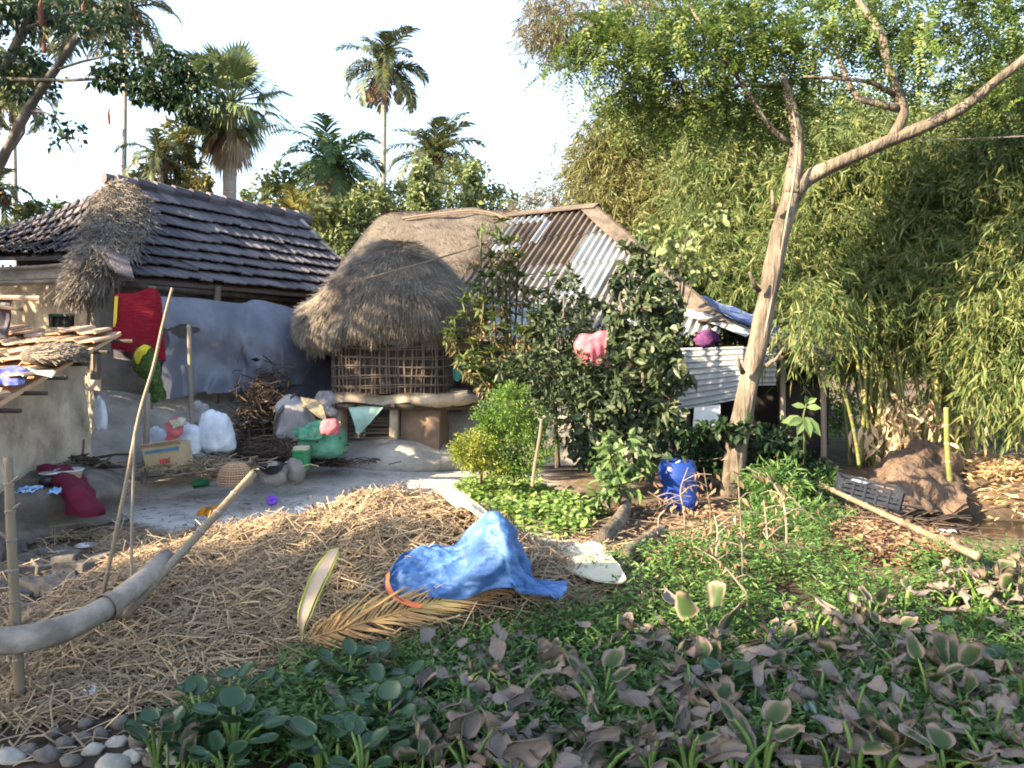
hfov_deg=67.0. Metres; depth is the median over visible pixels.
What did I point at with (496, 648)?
water hyacinth
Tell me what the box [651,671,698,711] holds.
water hyacinth
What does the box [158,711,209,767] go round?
water hyacinth
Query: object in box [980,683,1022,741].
water hyacinth
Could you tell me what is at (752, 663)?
water hyacinth
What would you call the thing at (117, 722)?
stone
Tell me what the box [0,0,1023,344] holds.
sky
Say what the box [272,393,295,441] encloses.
branch
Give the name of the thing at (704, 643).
water hyacinth
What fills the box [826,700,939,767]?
water hyacinth
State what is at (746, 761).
water hyacinth
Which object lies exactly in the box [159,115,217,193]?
yellowing tree
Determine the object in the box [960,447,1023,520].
leaf litter
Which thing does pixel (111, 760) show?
stone
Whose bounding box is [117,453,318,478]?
straw litter
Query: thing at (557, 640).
water hyacinth
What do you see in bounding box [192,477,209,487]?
tin
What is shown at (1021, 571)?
water hyacinth
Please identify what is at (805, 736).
water hyacinth
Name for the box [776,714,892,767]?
water hyacinth
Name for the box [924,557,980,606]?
water hyacinth
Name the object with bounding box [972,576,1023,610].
water hyacinth
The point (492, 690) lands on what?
water hyacinth
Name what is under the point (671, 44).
split tree
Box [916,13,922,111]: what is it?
bamboo culm
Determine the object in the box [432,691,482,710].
water hyacinth
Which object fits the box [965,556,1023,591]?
water hyacinth
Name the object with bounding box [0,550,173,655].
log
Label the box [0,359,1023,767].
ground
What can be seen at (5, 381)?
cloth
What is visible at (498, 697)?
water hyacinth
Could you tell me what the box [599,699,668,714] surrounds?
water hyacinth
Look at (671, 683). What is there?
water hyacinth
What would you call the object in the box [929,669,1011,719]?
water hyacinth
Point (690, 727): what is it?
water hyacinth
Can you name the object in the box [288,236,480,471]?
granary
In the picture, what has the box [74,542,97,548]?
plate
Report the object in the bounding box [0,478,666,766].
straw heap
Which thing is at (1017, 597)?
water hyacinth
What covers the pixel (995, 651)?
water hyacinth
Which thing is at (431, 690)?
water hyacinth
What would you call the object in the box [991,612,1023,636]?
water hyacinth
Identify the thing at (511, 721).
water hyacinth
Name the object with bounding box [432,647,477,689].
water hyacinth
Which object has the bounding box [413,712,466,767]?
water hyacinth
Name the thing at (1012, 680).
water hyacinth
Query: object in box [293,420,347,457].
sack
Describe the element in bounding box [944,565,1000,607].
water hyacinth
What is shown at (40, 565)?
brick
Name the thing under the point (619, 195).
bamboo clump
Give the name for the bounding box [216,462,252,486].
basket
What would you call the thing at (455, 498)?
sack cloth
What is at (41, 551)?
brick
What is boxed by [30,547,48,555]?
brick
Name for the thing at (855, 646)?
water hyacinth
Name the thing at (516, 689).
water hyacinth
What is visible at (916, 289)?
bamboo clump
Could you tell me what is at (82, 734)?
stone
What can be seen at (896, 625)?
water hyacinth
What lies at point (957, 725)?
water hyacinth
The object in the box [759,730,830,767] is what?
water hyacinth
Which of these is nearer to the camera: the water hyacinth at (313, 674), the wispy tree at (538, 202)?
the water hyacinth at (313, 674)
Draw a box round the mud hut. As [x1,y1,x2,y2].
[0,324,133,492]
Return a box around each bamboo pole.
[0,457,25,694]
[101,287,173,594]
[122,470,256,619]
[812,479,981,560]
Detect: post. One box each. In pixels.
[140,393,150,483]
[187,325,193,423]
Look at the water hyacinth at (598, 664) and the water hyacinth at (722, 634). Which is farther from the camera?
the water hyacinth at (722, 634)
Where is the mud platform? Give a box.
[0,460,129,544]
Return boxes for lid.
[266,494,277,504]
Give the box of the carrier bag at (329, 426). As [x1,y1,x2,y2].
[320,419,339,434]
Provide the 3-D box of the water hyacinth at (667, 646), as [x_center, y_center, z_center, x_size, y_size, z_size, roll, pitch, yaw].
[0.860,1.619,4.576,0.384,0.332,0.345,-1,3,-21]
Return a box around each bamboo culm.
[841,386,860,465]
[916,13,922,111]
[943,407,952,481]
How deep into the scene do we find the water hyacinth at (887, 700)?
4.02 m
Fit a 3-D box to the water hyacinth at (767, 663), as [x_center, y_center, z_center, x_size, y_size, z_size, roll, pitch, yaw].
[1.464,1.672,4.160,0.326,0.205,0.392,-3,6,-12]
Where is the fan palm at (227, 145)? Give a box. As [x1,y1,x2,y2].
[163,37,296,198]
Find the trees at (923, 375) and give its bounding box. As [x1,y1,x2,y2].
[559,335,976,383]
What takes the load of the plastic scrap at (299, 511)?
on the ground at (330, 483)
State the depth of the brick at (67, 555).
6.05 m
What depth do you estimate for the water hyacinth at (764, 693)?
3.88 m
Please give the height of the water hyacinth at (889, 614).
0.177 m
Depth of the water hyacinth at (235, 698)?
3.60 m
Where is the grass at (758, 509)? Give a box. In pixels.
[731,479,861,541]
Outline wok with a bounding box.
[254,462,287,474]
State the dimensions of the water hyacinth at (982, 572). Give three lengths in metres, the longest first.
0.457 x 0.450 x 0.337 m
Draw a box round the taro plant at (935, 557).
[929,548,938,570]
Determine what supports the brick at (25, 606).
on the straw heap at (224, 595)
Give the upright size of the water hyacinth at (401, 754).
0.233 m
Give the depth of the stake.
7.95 m
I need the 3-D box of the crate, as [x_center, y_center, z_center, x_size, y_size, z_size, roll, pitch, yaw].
[3.823,1.148,8.300,0.680,0.325,0.394,1,3,20]
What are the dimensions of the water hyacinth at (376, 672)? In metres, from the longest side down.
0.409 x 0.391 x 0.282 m
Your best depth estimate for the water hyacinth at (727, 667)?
4.28 m
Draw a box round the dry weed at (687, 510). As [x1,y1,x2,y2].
[660,467,711,544]
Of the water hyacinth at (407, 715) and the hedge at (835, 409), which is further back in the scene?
the hedge at (835, 409)
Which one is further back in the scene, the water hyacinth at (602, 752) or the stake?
the stake
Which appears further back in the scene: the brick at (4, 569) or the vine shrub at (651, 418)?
the vine shrub at (651, 418)
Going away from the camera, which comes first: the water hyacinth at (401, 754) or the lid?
the water hyacinth at (401, 754)
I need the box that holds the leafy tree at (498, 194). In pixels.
[363,149,521,226]
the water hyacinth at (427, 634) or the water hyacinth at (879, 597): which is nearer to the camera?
the water hyacinth at (427, 634)
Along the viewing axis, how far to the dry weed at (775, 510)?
6.42 m
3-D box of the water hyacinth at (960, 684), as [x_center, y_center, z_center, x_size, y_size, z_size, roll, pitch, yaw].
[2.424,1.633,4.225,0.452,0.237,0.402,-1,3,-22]
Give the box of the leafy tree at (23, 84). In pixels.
[0,33,48,149]
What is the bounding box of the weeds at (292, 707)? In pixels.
[148,510,1023,767]
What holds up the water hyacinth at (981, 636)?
on the ground at (330, 483)
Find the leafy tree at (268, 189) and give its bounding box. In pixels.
[237,159,362,250]
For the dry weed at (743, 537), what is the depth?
5.58 m
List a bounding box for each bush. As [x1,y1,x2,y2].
[443,428,514,483]
[465,377,561,484]
[727,448,848,521]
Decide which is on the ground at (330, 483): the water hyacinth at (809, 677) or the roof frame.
the water hyacinth at (809, 677)
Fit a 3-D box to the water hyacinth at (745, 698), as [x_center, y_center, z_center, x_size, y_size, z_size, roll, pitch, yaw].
[1.246,1.669,4.139,0.460,0.275,0.504,4,0,-11]
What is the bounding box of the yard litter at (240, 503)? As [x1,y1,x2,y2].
[106,466,459,533]
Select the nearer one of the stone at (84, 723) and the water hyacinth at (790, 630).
the stone at (84, 723)
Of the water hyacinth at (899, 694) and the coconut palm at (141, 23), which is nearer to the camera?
the water hyacinth at (899, 694)
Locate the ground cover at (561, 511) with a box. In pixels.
[453,469,609,538]
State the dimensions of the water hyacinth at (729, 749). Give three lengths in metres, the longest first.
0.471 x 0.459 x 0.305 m
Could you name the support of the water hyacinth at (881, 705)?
on the ground at (330, 483)
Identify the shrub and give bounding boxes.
[437,216,568,455]
[486,260,610,467]
[565,234,697,484]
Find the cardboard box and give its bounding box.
[139,439,192,471]
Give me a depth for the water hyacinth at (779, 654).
4.29 m
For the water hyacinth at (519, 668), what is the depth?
4.30 m
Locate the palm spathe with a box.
[297,548,338,641]
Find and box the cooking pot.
[38,471,60,486]
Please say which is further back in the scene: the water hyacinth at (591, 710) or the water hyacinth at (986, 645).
the water hyacinth at (986, 645)
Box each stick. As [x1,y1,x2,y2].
[130,430,136,619]
[366,242,486,278]
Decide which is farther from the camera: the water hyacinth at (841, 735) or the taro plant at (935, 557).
the taro plant at (935, 557)
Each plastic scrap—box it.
[73,684,99,694]
[294,506,302,513]
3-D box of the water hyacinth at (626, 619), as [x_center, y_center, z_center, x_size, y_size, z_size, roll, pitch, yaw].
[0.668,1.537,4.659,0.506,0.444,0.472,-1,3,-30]
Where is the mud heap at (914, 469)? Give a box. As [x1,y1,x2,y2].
[854,438,968,519]
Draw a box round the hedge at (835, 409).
[829,382,1023,444]
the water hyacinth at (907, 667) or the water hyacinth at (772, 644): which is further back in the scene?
the water hyacinth at (772, 644)
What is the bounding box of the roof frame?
[0,295,42,337]
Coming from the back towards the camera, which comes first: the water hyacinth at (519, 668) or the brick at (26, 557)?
the brick at (26, 557)
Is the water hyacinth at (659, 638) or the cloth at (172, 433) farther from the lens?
the cloth at (172, 433)
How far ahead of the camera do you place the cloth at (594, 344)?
8.92 m
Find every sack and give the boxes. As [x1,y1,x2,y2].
[142,426,166,443]
[166,422,201,455]
[194,400,208,423]
[198,409,236,452]
[274,394,315,441]
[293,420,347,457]
[314,391,337,416]
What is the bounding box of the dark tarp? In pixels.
[252,350,331,398]
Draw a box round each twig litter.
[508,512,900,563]
[701,489,1010,560]
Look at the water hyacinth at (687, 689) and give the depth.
3.67 m
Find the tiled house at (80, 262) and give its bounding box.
[0,173,362,480]
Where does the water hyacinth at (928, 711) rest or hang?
on the ground at (330, 483)
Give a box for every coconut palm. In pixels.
[0,0,138,66]
[0,49,59,265]
[0,168,34,226]
[90,0,183,174]
[112,127,203,188]
[261,183,335,233]
[269,112,386,203]
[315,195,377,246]
[335,24,429,188]
[382,111,486,203]
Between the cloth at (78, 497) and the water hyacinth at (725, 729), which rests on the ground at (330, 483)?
the water hyacinth at (725, 729)
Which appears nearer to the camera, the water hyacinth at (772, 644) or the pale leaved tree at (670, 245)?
the water hyacinth at (772, 644)
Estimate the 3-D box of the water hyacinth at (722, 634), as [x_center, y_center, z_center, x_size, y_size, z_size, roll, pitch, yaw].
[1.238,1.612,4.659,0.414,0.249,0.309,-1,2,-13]
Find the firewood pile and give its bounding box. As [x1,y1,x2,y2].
[227,346,309,470]
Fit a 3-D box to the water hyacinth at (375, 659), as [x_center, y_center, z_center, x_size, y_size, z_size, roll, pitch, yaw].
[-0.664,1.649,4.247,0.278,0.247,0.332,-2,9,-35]
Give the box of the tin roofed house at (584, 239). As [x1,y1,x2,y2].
[448,203,857,470]
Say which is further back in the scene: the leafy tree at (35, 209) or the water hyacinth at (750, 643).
the leafy tree at (35, 209)
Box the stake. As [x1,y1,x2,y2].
[531,419,542,485]
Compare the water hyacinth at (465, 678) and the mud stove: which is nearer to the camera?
the water hyacinth at (465, 678)
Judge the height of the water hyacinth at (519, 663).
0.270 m
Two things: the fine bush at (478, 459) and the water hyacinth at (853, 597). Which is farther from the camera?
the fine bush at (478, 459)
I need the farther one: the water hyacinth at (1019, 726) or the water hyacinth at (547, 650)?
the water hyacinth at (547, 650)
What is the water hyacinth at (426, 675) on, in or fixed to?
on the ground at (330, 483)
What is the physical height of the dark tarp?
1.035 m
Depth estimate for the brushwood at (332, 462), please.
9.89 m
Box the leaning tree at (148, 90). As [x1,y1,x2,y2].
[0,0,235,174]
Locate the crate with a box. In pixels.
[834,472,905,510]
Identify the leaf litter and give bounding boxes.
[559,498,783,572]
[809,490,973,574]
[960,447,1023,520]
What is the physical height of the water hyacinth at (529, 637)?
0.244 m
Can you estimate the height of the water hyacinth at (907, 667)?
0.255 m
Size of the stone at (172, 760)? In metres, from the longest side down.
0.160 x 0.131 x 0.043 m
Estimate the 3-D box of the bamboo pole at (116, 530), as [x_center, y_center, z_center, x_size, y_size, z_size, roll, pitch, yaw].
[-2.512,0.419,5.192,0.079,2.178,0.712,1,3,19]
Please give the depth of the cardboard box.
8.43 m
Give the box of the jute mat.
[300,397,325,419]
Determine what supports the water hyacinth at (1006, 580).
on the ground at (330, 483)
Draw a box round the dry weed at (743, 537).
[709,451,756,599]
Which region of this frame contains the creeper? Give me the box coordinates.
[670,412,841,511]
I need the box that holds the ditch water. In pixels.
[921,520,1023,538]
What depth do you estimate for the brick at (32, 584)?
5.64 m
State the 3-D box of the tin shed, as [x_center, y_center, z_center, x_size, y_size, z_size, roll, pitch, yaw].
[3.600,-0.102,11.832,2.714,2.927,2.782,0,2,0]
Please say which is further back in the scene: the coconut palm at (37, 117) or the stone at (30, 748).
the coconut palm at (37, 117)
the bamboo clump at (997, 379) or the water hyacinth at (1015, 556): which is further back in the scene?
the bamboo clump at (997, 379)
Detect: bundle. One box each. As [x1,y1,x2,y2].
[21,336,90,366]
[63,439,131,468]
[693,328,720,347]
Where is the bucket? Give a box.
[291,446,311,470]
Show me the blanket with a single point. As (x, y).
(137, 316)
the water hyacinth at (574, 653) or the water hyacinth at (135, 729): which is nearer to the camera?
the water hyacinth at (135, 729)
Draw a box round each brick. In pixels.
[0,536,27,565]
[0,561,26,578]
[0,579,7,595]
[8,586,33,599]
[18,552,35,563]
[18,564,34,576]
[19,574,40,596]
[20,602,34,609]
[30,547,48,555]
[30,558,52,576]
[37,548,57,558]
[38,572,66,596]
[49,546,65,548]
[50,546,84,562]
[52,562,76,572]
[53,568,77,582]
[75,559,105,576]
[79,550,115,559]
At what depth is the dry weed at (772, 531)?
6.03 m
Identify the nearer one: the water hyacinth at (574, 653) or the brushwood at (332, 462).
the water hyacinth at (574, 653)
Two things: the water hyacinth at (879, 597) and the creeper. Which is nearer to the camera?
the water hyacinth at (879, 597)
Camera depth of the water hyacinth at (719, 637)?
4.57 m
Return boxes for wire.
[910,136,1023,139]
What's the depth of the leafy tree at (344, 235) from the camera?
24.48 m
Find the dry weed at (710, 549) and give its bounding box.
[689,533,755,621]
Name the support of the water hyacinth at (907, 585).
on the ground at (330, 483)
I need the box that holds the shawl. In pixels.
[132,344,162,402]
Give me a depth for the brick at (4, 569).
5.84 m
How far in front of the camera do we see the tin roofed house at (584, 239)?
12.59 m
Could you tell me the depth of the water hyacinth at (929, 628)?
4.62 m
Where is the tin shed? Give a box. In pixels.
[665,295,832,462]
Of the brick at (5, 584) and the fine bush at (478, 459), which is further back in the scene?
the fine bush at (478, 459)
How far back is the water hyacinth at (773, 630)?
4.70 m
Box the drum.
[658,459,697,512]
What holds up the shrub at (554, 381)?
on the ground at (330, 483)
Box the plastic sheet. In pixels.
[161,296,319,398]
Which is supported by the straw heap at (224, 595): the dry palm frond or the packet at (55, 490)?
the dry palm frond
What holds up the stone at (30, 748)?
on the ground at (330, 483)
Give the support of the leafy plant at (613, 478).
on the ground at (330, 483)
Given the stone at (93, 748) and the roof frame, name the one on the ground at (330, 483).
the stone at (93, 748)
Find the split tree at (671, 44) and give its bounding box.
[521,0,1023,497]
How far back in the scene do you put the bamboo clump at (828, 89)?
16.64 m
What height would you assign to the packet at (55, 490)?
0.055 m
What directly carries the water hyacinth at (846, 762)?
on the ground at (330, 483)
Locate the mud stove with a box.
[257,458,305,487]
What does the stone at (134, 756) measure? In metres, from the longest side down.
0.118 x 0.098 x 0.062 m
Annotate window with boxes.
[48,314,73,326]
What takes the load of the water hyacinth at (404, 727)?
on the ground at (330, 483)
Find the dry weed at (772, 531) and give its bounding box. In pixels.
[742,498,789,566]
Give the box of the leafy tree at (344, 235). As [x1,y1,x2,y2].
[315,173,395,257]
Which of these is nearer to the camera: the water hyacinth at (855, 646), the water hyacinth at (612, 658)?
the water hyacinth at (612, 658)
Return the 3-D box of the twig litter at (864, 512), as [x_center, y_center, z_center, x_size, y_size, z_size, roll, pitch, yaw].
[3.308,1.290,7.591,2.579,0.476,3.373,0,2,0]
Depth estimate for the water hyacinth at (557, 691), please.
3.87 m
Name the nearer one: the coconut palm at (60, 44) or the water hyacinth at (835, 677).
the water hyacinth at (835, 677)
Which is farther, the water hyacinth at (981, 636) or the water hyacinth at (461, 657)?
the water hyacinth at (981, 636)
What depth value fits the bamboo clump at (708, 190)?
12.61 m
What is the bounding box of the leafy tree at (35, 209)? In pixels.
[14,163,192,222]
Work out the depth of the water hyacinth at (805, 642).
4.71 m
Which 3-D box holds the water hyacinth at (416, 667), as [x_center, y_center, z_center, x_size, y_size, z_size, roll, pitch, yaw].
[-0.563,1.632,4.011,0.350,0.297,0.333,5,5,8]
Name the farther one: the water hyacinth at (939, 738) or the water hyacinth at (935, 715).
the water hyacinth at (935, 715)
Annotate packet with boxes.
[14,485,42,492]
[28,368,55,377]
[47,486,61,493]
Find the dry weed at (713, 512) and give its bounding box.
[691,509,744,578]
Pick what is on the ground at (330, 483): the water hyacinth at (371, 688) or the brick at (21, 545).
the water hyacinth at (371, 688)
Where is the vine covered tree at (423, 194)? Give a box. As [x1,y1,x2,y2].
[401,155,483,211]
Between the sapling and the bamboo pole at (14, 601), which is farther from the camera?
the sapling
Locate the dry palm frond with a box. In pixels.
[304,578,522,650]
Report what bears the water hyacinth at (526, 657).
on the ground at (330, 483)
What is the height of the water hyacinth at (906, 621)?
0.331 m
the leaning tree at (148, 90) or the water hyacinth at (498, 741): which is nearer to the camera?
the water hyacinth at (498, 741)
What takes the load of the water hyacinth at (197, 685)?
on the ground at (330, 483)
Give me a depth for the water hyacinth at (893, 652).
4.44 m
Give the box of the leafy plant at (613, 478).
[584,427,655,517]
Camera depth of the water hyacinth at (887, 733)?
3.56 m
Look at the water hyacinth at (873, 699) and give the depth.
4.12 m
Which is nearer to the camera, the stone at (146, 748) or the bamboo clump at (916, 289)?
the stone at (146, 748)
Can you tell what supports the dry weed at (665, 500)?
on the ground at (330, 483)
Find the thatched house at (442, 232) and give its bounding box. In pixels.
[337,205,517,435]
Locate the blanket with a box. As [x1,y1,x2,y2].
[111,288,165,360]
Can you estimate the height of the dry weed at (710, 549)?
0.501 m
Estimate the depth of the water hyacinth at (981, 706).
3.78 m
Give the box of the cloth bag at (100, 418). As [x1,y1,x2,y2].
[93,395,107,429]
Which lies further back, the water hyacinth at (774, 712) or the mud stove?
the mud stove
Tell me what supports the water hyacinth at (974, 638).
on the ground at (330, 483)
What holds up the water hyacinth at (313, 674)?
on the ground at (330, 483)
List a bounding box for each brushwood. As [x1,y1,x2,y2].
[201,433,359,463]
[258,456,400,474]
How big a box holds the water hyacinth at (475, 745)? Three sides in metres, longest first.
0.552 x 0.442 x 0.266 m
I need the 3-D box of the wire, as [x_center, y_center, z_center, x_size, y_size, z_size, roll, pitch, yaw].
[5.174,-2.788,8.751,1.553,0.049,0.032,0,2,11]
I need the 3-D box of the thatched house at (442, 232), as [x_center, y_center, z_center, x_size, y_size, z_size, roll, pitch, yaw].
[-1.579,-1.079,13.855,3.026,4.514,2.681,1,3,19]
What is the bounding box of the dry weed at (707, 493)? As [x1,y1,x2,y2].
[685,468,728,520]
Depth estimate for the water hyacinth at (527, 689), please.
3.92 m
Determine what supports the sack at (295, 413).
on the brushwood at (252, 447)
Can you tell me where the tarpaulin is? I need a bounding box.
[384,511,567,607]
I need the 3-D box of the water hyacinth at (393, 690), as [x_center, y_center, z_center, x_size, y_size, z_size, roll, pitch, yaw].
[-0.565,1.655,3.708,0.410,0.398,0.317,2,3,45]
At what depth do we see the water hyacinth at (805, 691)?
4.04 m
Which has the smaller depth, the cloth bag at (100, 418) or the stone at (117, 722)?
the stone at (117, 722)
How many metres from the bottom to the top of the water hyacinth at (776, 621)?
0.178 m
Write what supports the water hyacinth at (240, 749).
on the ground at (330, 483)
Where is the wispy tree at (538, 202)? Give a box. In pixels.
[502,142,592,343]
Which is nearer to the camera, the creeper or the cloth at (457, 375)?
the creeper
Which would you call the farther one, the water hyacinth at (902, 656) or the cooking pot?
the cooking pot
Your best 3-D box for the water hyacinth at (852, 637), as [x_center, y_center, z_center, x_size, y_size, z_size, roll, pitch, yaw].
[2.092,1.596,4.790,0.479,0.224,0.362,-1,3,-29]
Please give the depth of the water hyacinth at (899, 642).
4.48 m
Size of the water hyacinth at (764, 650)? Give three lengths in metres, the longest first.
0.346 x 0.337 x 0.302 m
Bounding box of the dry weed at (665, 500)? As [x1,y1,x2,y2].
[648,481,690,534]
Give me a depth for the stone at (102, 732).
3.88 m
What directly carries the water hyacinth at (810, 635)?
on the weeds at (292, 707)
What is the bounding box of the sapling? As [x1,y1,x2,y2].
[781,395,820,465]
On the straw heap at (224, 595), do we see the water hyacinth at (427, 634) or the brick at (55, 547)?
the brick at (55, 547)
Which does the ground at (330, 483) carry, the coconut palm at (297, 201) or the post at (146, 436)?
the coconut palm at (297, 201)
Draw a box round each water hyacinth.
[123,704,186,767]
[133,712,200,767]
[152,674,254,763]
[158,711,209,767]
[159,708,228,761]
[171,739,223,767]
[187,729,251,767]
[190,684,291,767]
[191,660,263,727]
[204,706,272,736]
[233,659,318,704]
[242,667,285,708]
[280,710,373,767]
[286,668,329,697]
[288,713,390,767]
[317,637,378,685]
[317,707,361,734]
[321,714,396,766]
[323,677,387,712]
[324,682,379,759]
[327,713,412,767]
[329,640,393,684]
[339,670,366,692]
[344,663,414,732]
[349,679,432,760]
[362,702,415,767]
[365,657,414,689]
[370,660,438,707]
[375,665,435,722]
[383,701,482,759]
[385,640,430,677]
[385,660,455,697]
[389,721,427,767]
[390,712,449,767]
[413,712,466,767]
[417,711,518,767]
[418,732,445,767]
[420,626,467,672]
[425,665,489,702]
[426,734,488,767]
[429,677,472,702]
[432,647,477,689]
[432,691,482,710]
[437,670,501,754]
[441,691,531,767]
[445,632,486,666]
[456,690,515,714]
[458,651,498,676]
[466,706,539,767]
[469,667,513,696]
[472,627,514,674]
[472,659,565,713]
[477,635,505,681]
[482,738,547,767]
[485,617,522,661]
[490,690,549,737]
[499,669,537,695]
[501,649,533,671]
[503,727,619,767]
[504,684,537,736]
[507,661,551,685]
[508,628,537,661]
[510,656,566,689]
[517,723,585,767]
[519,724,608,767]
[521,675,581,713]
[522,680,570,746]
[528,643,577,677]
[533,667,565,700]
[534,714,586,750]
[535,637,561,657]
[537,636,564,685]
[542,695,647,748]
[551,684,586,717]
[556,645,635,712]
[558,728,648,767]
[561,664,636,734]
[567,654,634,698]
[569,711,634,767]
[574,612,652,660]
[588,717,638,750]
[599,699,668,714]
[608,630,661,669]
[611,676,667,730]
[622,731,675,767]
[625,631,671,652]
[625,688,710,758]
[627,633,724,664]
[628,703,676,726]
[630,640,686,682]
[632,671,665,690]
[633,712,665,767]
[651,645,697,678]
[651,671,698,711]
[651,728,749,767]
[654,611,699,652]
[654,664,704,700]
[657,681,713,736]
[657,720,709,767]
[658,725,794,767]
[659,653,717,701]
[662,580,742,635]
[663,635,730,678]
[667,628,762,672]
[672,656,754,711]
[673,701,741,766]
[688,675,744,729]
[691,625,740,660]
[693,643,707,679]
[694,635,721,692]
[698,691,763,718]
[701,638,759,680]
[701,661,796,719]
[706,622,739,650]
[706,684,805,767]
[734,644,781,695]
[737,624,781,661]
[741,658,786,681]
[742,659,777,733]
[747,661,774,686]
[753,617,794,637]
[756,663,801,716]
[757,673,809,724]
[758,622,807,657]
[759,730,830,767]
[764,648,822,681]
[767,641,813,661]
[770,745,833,767]
[775,617,829,645]
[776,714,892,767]
[780,691,821,714]
[782,602,853,636]
[785,634,860,673]
[786,647,859,694]
[787,688,867,736]
[788,659,868,715]
[790,629,834,659]
[801,732,851,767]
[802,700,856,748]
[805,722,853,767]
[807,642,864,684]
[807,675,869,726]
[814,589,881,635]
[815,610,879,644]
[815,625,877,660]
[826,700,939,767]
[829,675,887,734]
[830,673,860,694]
[832,732,889,767]
[839,623,889,661]
[841,655,912,697]
[842,693,898,731]
[846,681,928,739]
[848,618,890,650]
[850,650,913,697]
[851,612,920,670]
[855,585,889,626]
[857,664,916,706]
[858,593,889,624]
[859,624,917,678]
[863,604,919,647]
[865,630,963,688]
[865,690,907,709]
[866,702,918,767]
[871,603,914,626]
[874,616,920,646]
[877,702,922,719]
[886,606,924,627]
[887,647,929,676]
[888,575,957,616]
[889,630,926,642]
[891,661,938,713]
[898,722,1004,767]
[901,618,939,673]
[902,626,967,702]
[902,721,987,767]
[903,701,1002,759]
[911,663,975,694]
[911,708,946,743]
[916,585,970,607]
[918,615,970,643]
[923,629,984,683]
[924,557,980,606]
[928,567,998,604]
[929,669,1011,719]
[930,720,1023,767]
[936,667,993,745]
[941,631,990,674]
[942,708,1023,767]
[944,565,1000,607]
[944,689,1023,739]
[956,587,1010,623]
[957,685,1023,762]
[960,559,1021,598]
[960,636,1023,669]
[961,633,984,639]
[961,726,1023,765]
[963,576,1010,594]
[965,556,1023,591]
[965,697,1023,745]
[968,666,1006,695]
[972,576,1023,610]
[972,675,1023,699]
[973,614,1023,642]
[973,644,1023,683]
[976,658,992,672]
[979,560,999,579]
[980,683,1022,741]
[983,653,1023,712]
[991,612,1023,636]
[992,577,1023,617]
[999,602,1023,625]
[1005,717,1023,730]
[1010,546,1023,562]
[1010,566,1023,592]
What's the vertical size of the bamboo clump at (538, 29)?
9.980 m
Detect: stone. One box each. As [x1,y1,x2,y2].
[0,747,26,764]
[17,743,36,755]
[33,745,61,763]
[46,727,61,737]
[55,736,75,749]
[59,753,82,766]
[75,731,92,742]
[77,717,92,728]
[81,742,105,755]
[93,726,108,739]
[94,753,131,767]
[105,735,127,747]
[109,714,127,729]
[122,747,143,764]
[127,735,151,748]
[141,752,164,767]
[145,738,172,751]
[162,750,178,764]
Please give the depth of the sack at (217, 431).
8.91 m
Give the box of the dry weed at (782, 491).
[743,466,824,532]
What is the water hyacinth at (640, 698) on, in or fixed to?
on the ground at (330, 483)
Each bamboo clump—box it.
[504,0,695,125]
[544,71,731,344]
[623,79,879,397]
[726,18,1023,410]
[726,72,967,468]
[831,59,1023,462]
[902,30,1023,498]
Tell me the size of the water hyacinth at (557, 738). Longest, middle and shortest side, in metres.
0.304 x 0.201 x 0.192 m
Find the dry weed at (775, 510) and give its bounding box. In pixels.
[757,469,804,551]
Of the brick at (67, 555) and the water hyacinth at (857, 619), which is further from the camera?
the brick at (67, 555)
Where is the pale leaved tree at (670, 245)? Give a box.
[628,201,740,451]
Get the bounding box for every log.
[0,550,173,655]
[591,496,631,544]
[615,523,668,563]
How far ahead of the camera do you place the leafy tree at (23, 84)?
13.77 m
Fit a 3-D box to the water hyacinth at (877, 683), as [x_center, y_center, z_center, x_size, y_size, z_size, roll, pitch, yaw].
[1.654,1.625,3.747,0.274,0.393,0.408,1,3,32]
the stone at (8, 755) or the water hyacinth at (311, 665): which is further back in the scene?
the water hyacinth at (311, 665)
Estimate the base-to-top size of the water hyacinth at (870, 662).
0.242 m
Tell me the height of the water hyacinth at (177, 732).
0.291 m
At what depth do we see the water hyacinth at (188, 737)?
3.43 m
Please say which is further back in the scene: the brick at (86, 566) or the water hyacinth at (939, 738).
the brick at (86, 566)
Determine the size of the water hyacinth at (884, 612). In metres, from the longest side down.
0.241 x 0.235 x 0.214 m
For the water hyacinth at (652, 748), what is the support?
on the ground at (330, 483)
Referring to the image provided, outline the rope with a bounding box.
[68,92,84,203]
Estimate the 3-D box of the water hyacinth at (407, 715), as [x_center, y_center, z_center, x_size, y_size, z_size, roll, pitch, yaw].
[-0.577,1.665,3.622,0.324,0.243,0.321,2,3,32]
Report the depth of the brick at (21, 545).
6.25 m
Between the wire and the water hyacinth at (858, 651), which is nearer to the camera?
the water hyacinth at (858, 651)
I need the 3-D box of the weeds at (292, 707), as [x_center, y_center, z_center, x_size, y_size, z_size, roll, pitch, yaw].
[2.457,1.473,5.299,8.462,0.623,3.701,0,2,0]
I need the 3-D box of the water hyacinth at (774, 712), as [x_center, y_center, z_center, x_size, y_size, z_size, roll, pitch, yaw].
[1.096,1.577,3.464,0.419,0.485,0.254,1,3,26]
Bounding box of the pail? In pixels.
[54,467,83,477]
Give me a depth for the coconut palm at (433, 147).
34.98 m
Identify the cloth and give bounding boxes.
[0,365,29,386]
[36,464,105,517]
[112,349,163,366]
[164,417,186,440]
[169,417,185,428]
[196,504,219,516]
[348,406,382,432]
[438,488,486,517]
[453,359,464,380]
[557,542,625,583]
[573,331,606,365]
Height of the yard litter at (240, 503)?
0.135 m
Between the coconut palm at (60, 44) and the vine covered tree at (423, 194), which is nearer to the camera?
the coconut palm at (60, 44)
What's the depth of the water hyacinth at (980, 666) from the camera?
4.40 m
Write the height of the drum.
0.547 m

